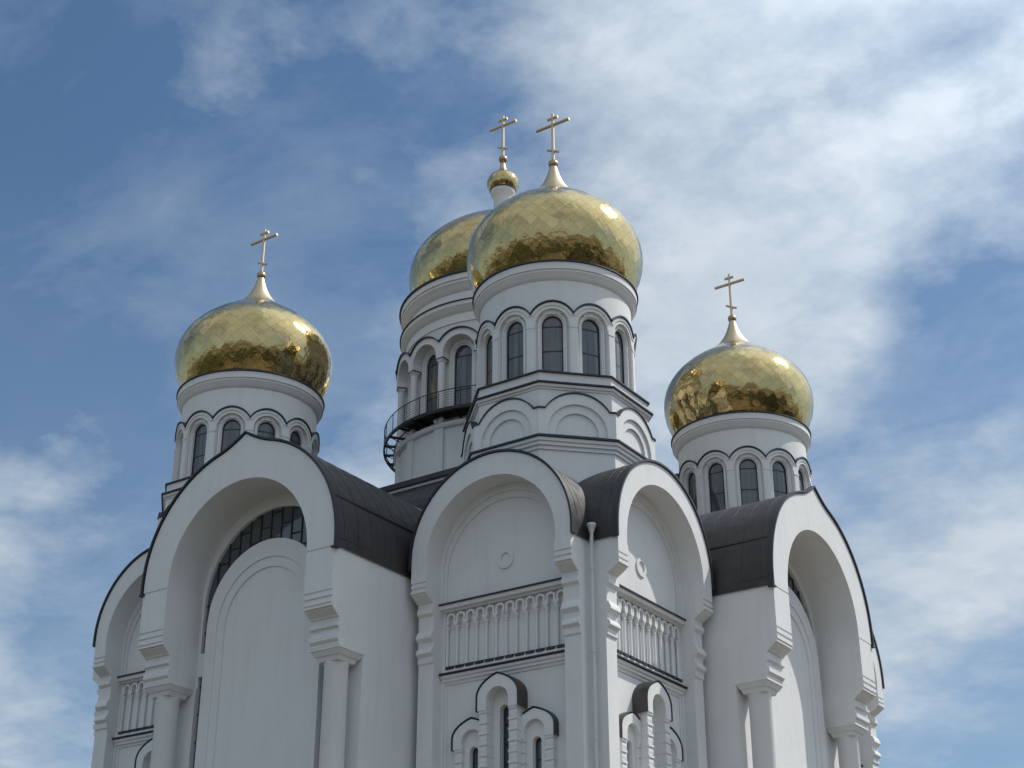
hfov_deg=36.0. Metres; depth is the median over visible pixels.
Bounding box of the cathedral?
[91,113,884,767]
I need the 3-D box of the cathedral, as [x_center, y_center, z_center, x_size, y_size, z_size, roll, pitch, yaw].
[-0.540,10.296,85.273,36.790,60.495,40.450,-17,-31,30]
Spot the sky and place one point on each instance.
(859, 164)
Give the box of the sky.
[0,0,1023,767]

